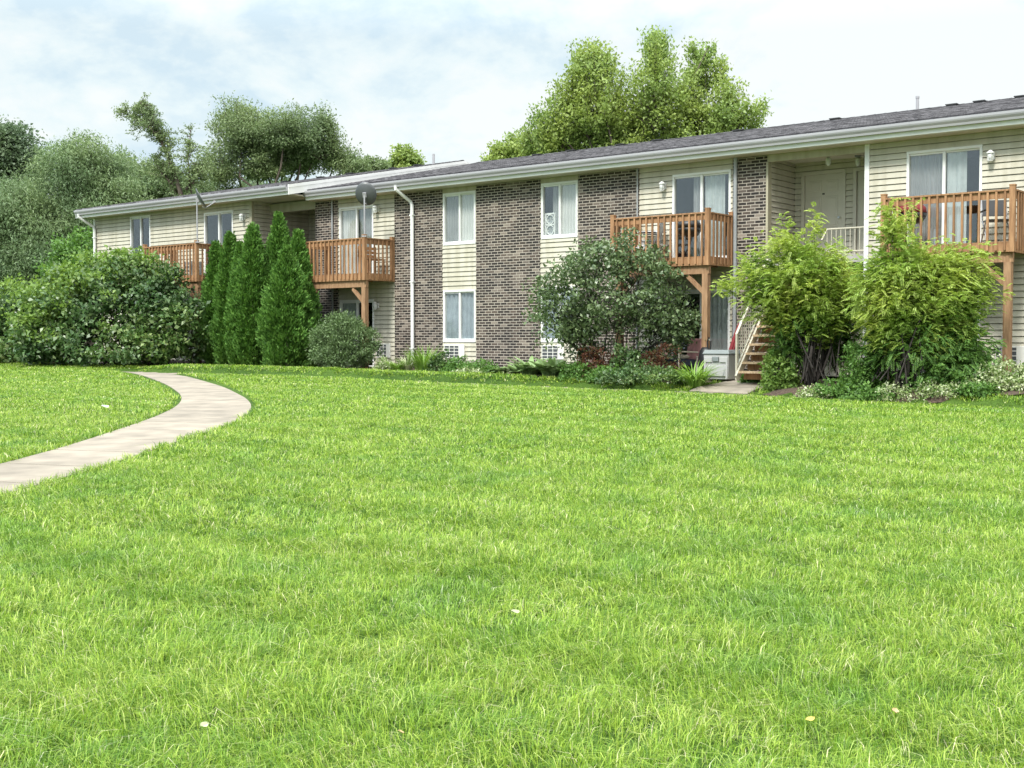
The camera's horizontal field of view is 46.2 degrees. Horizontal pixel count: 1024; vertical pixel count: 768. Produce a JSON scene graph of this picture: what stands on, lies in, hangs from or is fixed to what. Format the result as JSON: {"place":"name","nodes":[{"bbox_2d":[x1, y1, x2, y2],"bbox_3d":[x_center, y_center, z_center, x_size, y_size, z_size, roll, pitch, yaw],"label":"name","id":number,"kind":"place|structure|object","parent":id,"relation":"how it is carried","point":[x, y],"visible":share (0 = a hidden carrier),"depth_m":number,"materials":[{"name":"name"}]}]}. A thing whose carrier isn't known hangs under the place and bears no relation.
{"place":"outdoors","nodes":[
{"label":"outdoors","id":0,"kind":"place"},
{"bbox_2d":[0,371,250,495],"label":"garden path","id":1,"kind":"structure","parent":0,"point":[202,405],"depth_m":15.09,"materials":[{"name":"concrete"}]},
{"bbox_2d":[185,261,201,275],"bbox_3d":[-10.180,-3.654,38.236,0.450,0.500,0.370,2,3,38],"label":"storage crate","id":2,"kind":"object","parent":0,"point":[200,267],"visible":0.46,"depth_m":38.20,"materials":[{"name":"grey plastic"}]},
{"bbox_2d":[358,246,385,273],"bbox_3d":[-3.995,-3.525,34.184,0.418,0.800,0.720,2,3,38],"label":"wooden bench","id":3,"kind":"object","parent":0,"point":[368,259],"visible":0.51,"depth_m":34.28,"materials":[{"name":"brown wood"}]},
{"bbox_2d":[388,353,418,370],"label":"ornamental grass","id":4,"kind":"object","parent":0,"point":[408,365],"depth_m":31.76,"materials":[{"name":"green plant"}]},
{"bbox_2d":[400,344,445,370],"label":"ornamental grass","id":5,"kind":"object","parent":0,"point":[421,361],"depth_m":31.39,"materials":[{"name":"green plant"}]},
{"bbox_2d":[0,349,1023,767],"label":"ground","id":6,"kind":"structure","parent":0,"point":[990,401],"depth_m":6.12,"materials":[{"name":"green plant"}]},
{"bbox_2d":[0,272,42,362],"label":"broadleaf shrub","id":7,"kind":"object","parent":6,"relation":"on","point":[8,282],"visible":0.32,"depth_m":37.84,"materials":[{"name":"green plant"}]},
{"bbox_2d":[0,114,57,306],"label":"oak tree","id":8,"kind":"object","parent":6,"relation":"on","point":[14,144],"visible":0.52,"depth_m":66.74,"materials":[{"name":"green plant"}]},
{"bbox_2d":[0,167,85,351],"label":"willow tree","id":9,"kind":"object","parent":6,"relation":"on","point":[22,227],"visible":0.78,"depth_m":54.55,"materials":[{"name":"green plant"}]},
{"bbox_2d":[31,225,93,304],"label":"young tree","id":10,"kind":"object","parent":6,"relation":"on","point":[67,248],"visible":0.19,"depth_m":46.45,"materials":[{"name":"green plant"}]},
{"bbox_2d":[13,128,153,345],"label":"willow tree","id":11,"kind":"object","parent":6,"relation":"on","point":[84,176],"visible":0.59,"depth_m":56.90,"materials":[{"name":"green plant"}]},
{"bbox_2d":[7,165,289,311],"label":"woods","id":12,"kind":"object","parent":6,"relation":"on","point":[251,182],"depth_m":81.39,"materials":[{"name":"green plant"}]},
{"bbox_2d":[111,92,217,197],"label":"slim tree","id":13,"kind":"object","parent":6,"relation":"on","point":[146,120],"visible":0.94,"depth_m":53.43,"materials":[{"name":"green plant"}]},
{"bbox_2d":[109,144,220,200],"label":"elm tree","id":14,"kind":"object","parent":6,"relation":"on","point":[157,191],"visible":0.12,"depth_m":62.68,"materials":[{"name":"green plant"}]},
{"bbox_2d":[200,722,208,726],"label":"fallen leaf","id":15,"kind":"object","parent":6,"relation":"on","point":[204,724],"visible":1,"depth_m":4.15,"materials":[{"name":"beige plant"}]},
{"bbox_2d":[188,90,379,194],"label":"locust tree","id":16,"kind":"object","parent":6,"relation":"on","point":[271,150],"visible":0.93,"depth_m":59.07,"materials":[{"name":"green plant"}]},
{"bbox_2d":[356,153,392,172],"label":"ash tree","id":17,"kind":"object","parent":6,"relation":"on","point":[382,164],"visible":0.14,"depth_m":63.23,"materials":[{"name":"green plant"}]},
{"bbox_2d":[386,143,427,167],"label":"ash tree","id":18,"kind":"object","parent":6,"relation":"on","point":[403,156],"visible":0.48,"depth_m":65.22,"materials":[{"name":"green plant"}]},
{"bbox_2d":[479,125,541,160],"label":"poplar tree","id":19,"kind":"object","parent":6,"relation":"on","point":[501,151],"visible":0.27,"depth_m":71.03,"materials":[{"name":"green plant"}]},
{"bbox_2d":[53,360,1023,402],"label":"planting bed","id":20,"kind":"object","parent":6,"relation":"on","point":[794,391],"visible":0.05,"depth_m":23.60,"materials":[{"name":"brown soil"}]},
{"bbox_2d":[0,245,213,367],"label":"broadleaf shrub","id":21,"kind":"object","parent":20,"relation":"on","point":[118,282],"visible":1,"depth_m":35.44,"materials":[{"name":"green plant"}]},
{"bbox_2d":[195,239,221,363],"bbox_3d":[-9.013,-2.445,36.543,1.226,3.914,1.197,-2,3,-44],"label":"arborvitae","id":22,"kind":"object","parent":20,"relation":"on","point":[211,270],"visible":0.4,"depth_m":36.29,"materials":[{"name":"green plant"}]},
{"bbox_2d":[206,231,236,364],"bbox_3d":[-8.417,-2.522,35.796,1.318,4.147,1.350,0,2,0],"label":"arborvitae","id":23,"kind":"object","parent":20,"relation":"on","point":[221,285],"visible":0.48,"depth_m":35.57,"materials":[{"name":"green plant"}]},
{"bbox_2d":[222,240,258,364],"bbox_3d":[-7.915,-2.317,35.138,1.175,3.825,1.210,-1,2,-23],"label":"arborvitae","id":24,"kind":"object","parent":20,"relation":"on","point":[229,350],"visible":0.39,"depth_m":34.91,"materials":[{"name":"green plant"}]},
{"bbox_2d":[226,222,270,365],"bbox_3d":[-7.502,-2.581,34.977,1.556,4.333,1.623,0,2,0],"label":"arborvitae","id":25,"kind":"object","parent":20,"relation":"on","point":[249,272],"visible":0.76,"depth_m":34.59,"materials":[{"name":"green plant"}]},
{"bbox_2d":[253,210,290,340],"bbox_3d":[-6.795,-2.740,35.136,1.510,4.675,1.563,1,2,20],"label":"arborvitae","id":26,"kind":"object","parent":20,"relation":"on","point":[278,237],"visible":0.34,"depth_m":34.88,"materials":[{"name":"green plant"}]},
{"bbox_2d":[255,243,318,366],"bbox_3d":[-6.456,-2.195,34.348,1.966,3.671,1.900,0,2,0],"label":"arborvitae","id":27,"kind":"object","parent":20,"relation":"on","point":[288,276],"visible":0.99,"depth_m":33.93,"materials":[{"name":"green plant"}]},
{"bbox_2d":[278,228,323,366],"bbox_3d":[-6.192,-2.460,34.797,1.469,4.139,1.531,-2,3,-44],"label":"arborvitae","id":28,"kind":"object","parent":20,"relation":"on","point":[298,242],"visible":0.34,"depth_m":34.61,"materials":[{"name":"green plant"}]},
{"bbox_2d":[305,309,385,368],"bbox_3d":[-4.609,-1.187,33.051,2.259,1.831,2.024,0,2,0],"label":"yew shrub","id":29,"kind":"object","parent":20,"relation":"on","point":[353,329],"visible":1,"depth_m":32.77,"materials":[{"name":"green plant"}]},
{"bbox_2d":[371,355,397,369],"bbox_3d":[-3.452,-0.529,32.539,0.797,0.522,0.668,0,2,0],"label":"pale bloom mound","id":30,"kind":"object","parent":20,"relation":"on","point":[381,364],"visible":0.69,"depth_m":32.42,"materials":[{"name":"green plant"}]},
{"bbox_2d":[381,358,404,369],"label":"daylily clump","id":31,"kind":"object","parent":20,"relation":"on","point":[394,365],"visible":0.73,"depth_m":31.87,"materials":[{"name":"green plant"}]},
{"bbox_2d":[422,349,449,371],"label":"leafy plant","id":32,"kind":"object","parent":20,"relation":"on","point":[436,362],"visible":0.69,"depth_m":31.20,"materials":[{"name":"green plant"}]},
{"bbox_2d":[440,354,480,371],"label":"flowering plant","id":33,"kind":"object","parent":20,"relation":"on","point":[451,364],"visible":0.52,"depth_m":30.89,"materials":[{"name":"green plant"}]},
{"bbox_2d":[451,366,485,372],"bbox_3d":[-1.026,-0.293,30.307,1.041,0.356,0.729,1,2,33],"label":"pale bloom mound","id":34,"kind":"object","parent":20,"relation":"on","point":[464,369],"visible":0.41,"depth_m":30.19,"materials":[{"name":"green plant"}]},
{"bbox_2d":[459,358,498,373],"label":"flowering plant","id":35,"kind":"object","parent":20,"relation":"on","point":[488,368],"visible":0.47,"depth_m":30.47,"materials":[{"name":"green plant"}]},
{"bbox_2d":[492,366,507,373],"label":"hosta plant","id":36,"kind":"object","parent":20,"relation":"on","point":[497,370],"visible":0.66,"depth_m":30.24,"materials":[{"name":"green plant"}]},
{"bbox_2d":[499,364,519,373],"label":"hosta plant","id":37,"kind":"object","parent":20,"relation":"on","point":[511,370],"visible":0.4,"depth_m":29.66,"materials":[{"name":"green plant"}]},
{"bbox_2d":[506,356,548,375],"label":"hosta plant","id":38,"kind":"object","parent":20,"relation":"on","point":[525,368],"visible":0.72,"depth_m":28.43,"materials":[{"name":"green plant"}]},
{"bbox_2d":[526,357,569,376],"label":"hosta plant","id":39,"kind":"object","parent":20,"relation":"on","point":[546,368],"visible":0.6,"depth_m":27.59,"materials":[{"name":"green plant"}]},
{"bbox_2d":[553,362,573,377],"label":"hosta plant","id":40,"kind":"object","parent":20,"relation":"on","point":[557,368],"visible":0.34,"depth_m":27.15,"materials":[{"name":"green plant"}]},
{"bbox_2d":[557,361,602,381],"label":"leafy plant","id":41,"kind":"object","parent":20,"relation":"on","point":[570,368],"visible":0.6,"depth_m":26.76,"materials":[{"name":"green plant"}]},
{"bbox_2d":[573,343,614,376],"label":"red leaf shrub","id":42,"kind":"object","parent":20,"relation":"on","point":[595,356],"visible":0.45,"depth_m":26.82,"materials":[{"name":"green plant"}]},
{"bbox_2d":[582,363,633,381],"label":"leafy plant","id":43,"kind":"object","parent":20,"relation":"on","point":[590,376],"visible":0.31,"depth_m":26.25,"materials":[{"name":"green plant"}]},
{"bbox_2d":[521,227,701,367],"bbox_3d":[2.300,-1.792,27.061,4.248,3.547,2.620,0,2,0],"label":"viburnum shrub","id":44,"kind":"object","parent":20,"relation":"on","point":[571,326],"visible":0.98,"depth_m":26.93,"materials":[{"name":"green plant"}]},
{"bbox_2d":[609,342,649,368],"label":"leafy plant","id":45,"kind":"object","parent":20,"relation":"on","point":[626,357],"visible":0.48,"depth_m":26.54,"materials":[{"name":"green plant"}]},
{"bbox_2d":[594,359,697,387],"bbox_3d":[2.855,-0.237,25.717,2.206,0.625,1.726,0,2,0],"label":"leafy plant","id":46,"kind":"object","parent":20,"relation":"on","point":[625,374],"visible":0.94,"depth_m":25.50,"materials":[{"name":"green plant"}]},
{"bbox_2d":[639,342,687,373],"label":"red leaf shrub","id":47,"kind":"object","parent":20,"relation":"on","point":[658,358],"visible":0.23,"depth_m":26.39,"materials":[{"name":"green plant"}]},
{"bbox_2d":[661,360,732,386],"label":"daylily clump","id":48,"kind":"object","parent":20,"relation":"on","point":[699,379],"visible":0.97,"depth_m":25.06,"materials":[{"name":"green plant"}]},
{"bbox_2d":[737,370,763,382],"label":"leafy plant","id":49,"kind":"object","parent":20,"relation":"on","point":[742,379],"visible":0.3,"depth_m":25.48,"materials":[{"name":"green plant"}]},
{"bbox_2d":[755,343,803,390],"bbox_3d":[5.414,-0.291,24.196,0.986,1.076,0.885,0,2,0],"label":"leafy plant","id":50,"kind":"object","parent":20,"relation":"on","point":[784,377],"visible":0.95,"depth_m":24.06,"materials":[{"name":"green plant"}]},
{"bbox_2d":[709,202,871,385],"bbox_3d":[5.728,-1.748,24.007,3.625,3.774,2.510,0,2,0],"label":"feathery shrub","id":51,"kind":"object","parent":20,"relation":"on","point":[803,306],"visible":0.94,"depth_m":23.73,"materials":[{"name":"green plant"}]},
{"bbox_2d":[793,383,835,398],"bbox_3d":[5.851,0.184,23.056,1.031,0.417,0.766,0,2,0],"label":"pale bloom mound","id":52,"kind":"object","parent":20,"relation":"on","point":[806,393],"visible":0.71,"depth_m":22.86,"materials":[{"name":"green plant"}]},
{"bbox_2d":[810,376,856,397],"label":"leafy plant","id":53,"kind":"object","parent":20,"relation":"on","point":[838,388],"visible":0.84,"depth_m":22.76,"materials":[{"name":"green plant"}]},
{"bbox_2d":[833,333,896,390],"bbox_3d":[6.758,-0.400,22.898,1.206,1.276,0.988,0,2,0],"label":"leafy plant","id":54,"kind":"object","parent":20,"relation":"on","point":[858,375],"visible":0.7,"depth_m":22.77,"materials":[{"name":"green plant"}]},
{"bbox_2d":[838,380,898,401],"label":"leafy plant","id":55,"kind":"object","parent":20,"relation":"on","point":[863,393],"visible":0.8,"depth_m":22.08,"materials":[{"name":"green plant"}]},
{"bbox_2d":[875,380,939,402],"bbox_3d":[7.184,0.171,22.052,1.250,0.477,0.930,0,2,0],"label":"pale bloom mound","id":56,"kind":"object","parent":20,"relation":"on","point":[902,392],"visible":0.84,"depth_m":21.93,"materials":[{"name":"green plant"}]},
{"bbox_2d":[841,197,1015,390],"bbox_3d":[7.690,-1.588,22.412,3.289,3.822,2.266,0,2,0],"label":"feathery shrub","id":57,"kind":"object","parent":20,"relation":"on","point":[910,301],"visible":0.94,"depth_m":22.10,"materials":[{"name":"green plant"}]},
{"bbox_2d":[913,378,972,398],"bbox_3d":[7.846,0.084,21.783,1.002,0.423,0.937,-2,3,-43],"label":"pale bloom mound","id":58,"kind":"object","parent":20,"relation":"on","point":[943,388],"visible":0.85,"depth_m":21.66,"materials":[{"name":"green plant"}]},
{"bbox_2d":[901,329,1004,397],"bbox_3d":[8.142,-0.385,22.249,1.967,1.264,1.448,0,2,0],"label":"leafy plant","id":59,"kind":"object","parent":20,"relation":"on","point":[953,375],"visible":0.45,"depth_m":22.01,"materials":[{"name":"green plant"}]},
{"bbox_2d":[952,380,1001,398],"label":"leafy plant","id":60,"kind":"object","parent":20,"relation":"on","point":[981,389],"visible":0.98,"depth_m":21.45,"materials":[{"name":"green plant"}]},
{"bbox_2d":[964,354,1023,394],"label":"pale bloom mound","id":61,"kind":"object","parent":20,"relation":"on","point":[1005,380],"visible":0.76,"depth_m":21.67,"materials":[{"name":"green plant"}]},
{"bbox_2d":[74,95,1023,380],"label":"apartment building","id":62,"kind":"structure","parent":6,"relation":"on","point":[464,249],"depth_m":29.91,"materials":[{"name":"brick"}]},
{"bbox_2d":[130,215,151,256],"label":"window","id":63,"kind":"structure","parent":62,"relation":"in","point":[140,227],"depth_m":41.13,"materials":[{"name":"glass"}]},
{"bbox_2d":[195,189,215,242],"bbox_3d":[-9.474,-5.168,36.891,0.548,1.666,0.604,2,3,45],"label":"satellite dish","id":64,"kind":"object","parent":62,"relation":"attached to","point":[199,199],"visible":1,"depth_m":36.78,"materials":[{"name":"grey metal"}]},
{"bbox_2d":[204,210,233,272],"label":"sliding door","id":65,"kind":"structure","parent":62,"relation":"in","point":[216,224],"depth_m":38.64,"materials":[{"name":"white glass"}]},
{"bbox_2d":[339,205,374,273],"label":"sliding door","id":66,"kind":"structure","parent":62,"relation":"in","point":[351,219],"depth_m":35.41,"materials":[{"name":"white glass"}]},
{"bbox_2d":[340,299,374,366],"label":"sliding door","id":67,"kind":"structure","parent":62,"relation":"in","point":[354,306],"depth_m":35.57,"materials":[{"name":"white glass"}]},
{"bbox_2d":[355,182,376,236],"bbox_3d":[-4.014,-4.854,33.527,0.569,1.525,0.534,-2,3,-44],"label":"satellite dish","id":68,"kind":"object","parent":62,"relation":"on","point":[365,193],"visible":1,"depth_m":33.36,"materials":[{"name":"grey metal"}]},
{"bbox_2d":[443,190,475,245],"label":"window","id":69,"kind":"structure","parent":62,"relation":"in","point":[459,210],"depth_m":32.78,"materials":[{"name":"glass"}]},
{"bbox_2d":[443,289,475,341],"bbox_3d":[-1.401,-1.861,32.878,1.170,1.430,0.154,2,3,38],"label":"window","id":70,"kind":"structure","parent":62,"relation":"in","point":[459,311],"depth_m":32.86,"materials":[{"name":"glass"}]},
{"bbox_2d":[545,213,555,234],"bbox_3d":[1.004,-4.107,30.943,0.320,0.600,0.075,2,3,38],"label":"window fan","id":71,"kind":"object","parent":62,"relation":"in","point":[550,219],"depth_m":30.95,"materials":[{"name":"white plastic"}]},
{"bbox_2d":[541,286,576,341],"bbox_3d":[1.245,-1.784,30.777,1.150,1.430,0.152,2,3,38],"label":"window","id":72,"kind":"structure","parent":62,"relation":"in","point":[550,335],"depth_m":31.01,"materials":[{"name":"white glass"}]},
{"bbox_2d":[541,180,577,238],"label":"window","id":73,"kind":"structure","parent":62,"relation":"in","point":[560,198],"depth_m":30.65,"materials":[{"name":"clear glass"}]},
{"bbox_2d":[638,223,662,254],"bbox_3d":[3.288,-3.365,28.266,0.563,0.932,0.590,1,2,18],"label":"folding chair","id":74,"kind":"object","parent":62,"relation":"on","point":[661,231],"visible":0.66,"depth_m":28.15,"materials":[{"name":"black plastic"}]},
{"bbox_2d":[637,231,666,246],"bbox_3d":[3.349,-3.293,28.666,0.620,0.740,0.340,2,3,38],"label":"plastic shelf","id":75,"kind":"object","parent":62,"relation":"on","point":[661,245],"visible":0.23,"depth_m":28.61,"materials":[{"name":"white plastic"}]},
{"bbox_2d":[678,220,700,254],"bbox_3d":[4.069,-3.384,27.638,0.576,1.004,0.597,2,3,38],"label":"charcoal grill","id":76,"kind":"object","parent":62,"relation":"on","point":[686,229],"visible":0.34,"depth_m":27.46,"materials":[{"name":"black metal"}]},
{"bbox_2d":[672,289,730,372],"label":"sliding door","id":77,"kind":"structure","parent":62,"relation":"in","point":[720,314],"depth_m":28.06,"materials":[{"name":"glass"}]},
{"bbox_2d":[672,169,731,257],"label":"sliding door","id":78,"kind":"structure","parent":62,"relation":"in","point":[691,192],"depth_m":28.26,"materials":[{"name":"glass"}]},
{"bbox_2d":[801,298,843,376],"bbox_3d":[7.194,-1.270,27.807,1.080,2.200,0.120,2,3,38],"label":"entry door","id":79,"kind":"structure","parent":62,"relation":"in","point":[826,370],"depth_m":27.72,"materials":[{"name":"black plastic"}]},
{"bbox_2d":[801,169,846,255],"bbox_3d":[7.194,-3.890,27.711,1.080,2.055,0.120,2,3,38],"label":"entry door","id":80,"kind":"structure","parent":62,"relation":"in","point":[827,188],"depth_m":27.67,"materials":[{"name":"white"}]},
{"bbox_2d":[851,286,862,358],"bbox_3d":[8.071,-1.244,27.112,0.800,2.200,0.120,2,3,38],"label":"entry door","id":81,"kind":"structure","parent":62,"relation":"in","point":[861,286],"depth_m":27.26,"materials":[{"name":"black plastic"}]},
{"bbox_2d":[852,167,864,253],"bbox_3d":[8.071,-3.865,27.016,0.800,2.055,0.120,2,3,38],"label":"entry door","id":82,"kind":"structure","parent":62,"relation":"in","point":[858,172],"depth_m":27.18,"materials":[{"name":"white"}]},
{"bbox_2d":[899,205,926,242],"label":"potted plant","id":83,"kind":"object","parent":62,"relation":"on","point":[917,212],"visible":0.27,"depth_m":24.20,"materials":[{"name":"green plant"}]},
{"bbox_2d":[906,145,982,245],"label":"sliding door","id":84,"kind":"structure","parent":62,"relation":"in","point":[953,169],"depth_m":24.79,"materials":[{"name":"clear glass"}]},
{"bbox_2d":[921,283,980,372],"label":"sliding door","id":85,"kind":"structure","parent":62,"relation":"in","point":[970,283],"depth_m":25.84,"materials":[{"name":"glass"}]},
{"bbox_2d":[511,25,773,156],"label":"maple tree","id":86,"kind":"object","parent":6,"relation":"on","point":[653,111],"visible":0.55,"depth_m":56.91,"materials":[{"name":"green plant"}]},
{"bbox_2d":[708,379,734,381],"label":"patio slab","id":87,"kind":"structure","parent":6,"relation":"on","point":[721,379],"depth_m":26.38,"materials":[{"name":"concrete"}]},
{"bbox_2d":[663,339,701,370],"bbox_3d":[3.941,-0.595,27.518,0.737,0.895,0.656,-1,2,-27],"label":"lounge chair","id":88,"kind":"object","parent":87,"relation":"on","point":[693,350],"visible":0.51,"depth_m":27.42,"materials":[{"name":"red fabric"}]},
{"bbox_2d":[672,354,689,358],"bbox_3d":[3.860,-0.622,27.477,0.440,0.110,0.440,-1,2,-27],"label":"throw cushion","id":89,"kind":"object","parent":88,"relation":"on","point":[682,356],"visible":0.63,"depth_m":27.32,"materials":[{"name":"beige fabric"}]},
{"bbox_2d":[698,337,711,372],"bbox_3d":[4.343,-0.593,26.839,0.390,0.938,0.265,2,3,38],"label":"cart bag","id":90,"kind":"object","parent":87,"relation":"on","point":[701,356],"visible":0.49,"depth_m":26.78,"materials":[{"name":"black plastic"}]},
{"bbox_2d":[702,350,741,379],"bbox_3d":[4.597,-0.428,26.288,0.650,0.640,0.597,2,3,38],"label":"deck box","id":91,"kind":"object","parent":87,"relation":"on","point":[725,359],"visible":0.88,"depth_m":26.03,"materials":[{"name":"grey plastic"}]},
{"bbox_2d":[729,321,739,349],"bbox_3d":[4.942,-0.783,26.958,0.390,1.318,0.138,0,2,-7],"label":"patio umbrella","id":92,"kind":"object","parent":87,"relation":"on","point":[732,346],"visible":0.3,"depth_m":26.91,"materials":[{"name":"red fabric"}]},
{"bbox_2d":[689,380,802,393],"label":"entry walk","id":93,"kind":"structure","parent":6,"relation":"on","point":[733,386],"depth_m":24.71,"materials":[{"name":"concrete"}]},
{"bbox_2d":[805,716,814,720],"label":"fallen leaf","id":94,"kind":"object","parent":6,"relation":"on","point":[810,718],"visible":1,"depth_m":4.23,"materials":[{"name":"yellow plant"}]},
{"bbox_2d":[0,0,1023,197],"label":"sky","id":95,"kind":"structure","parent":0,"point":[447,79],"materials":[{"name":"white"}]},
{"bbox_2d":[981,200,1008,241],"bbox_3d":[9.451,-3.187,23.398,0.590,0.932,0.562,0,2,8],"label":"folding chair","id":96,"kind":"object","parent":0,"point":[992,207],"visible":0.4,"depth_m":23.56,"materials":[{"name":"black plastic"}]}
]}

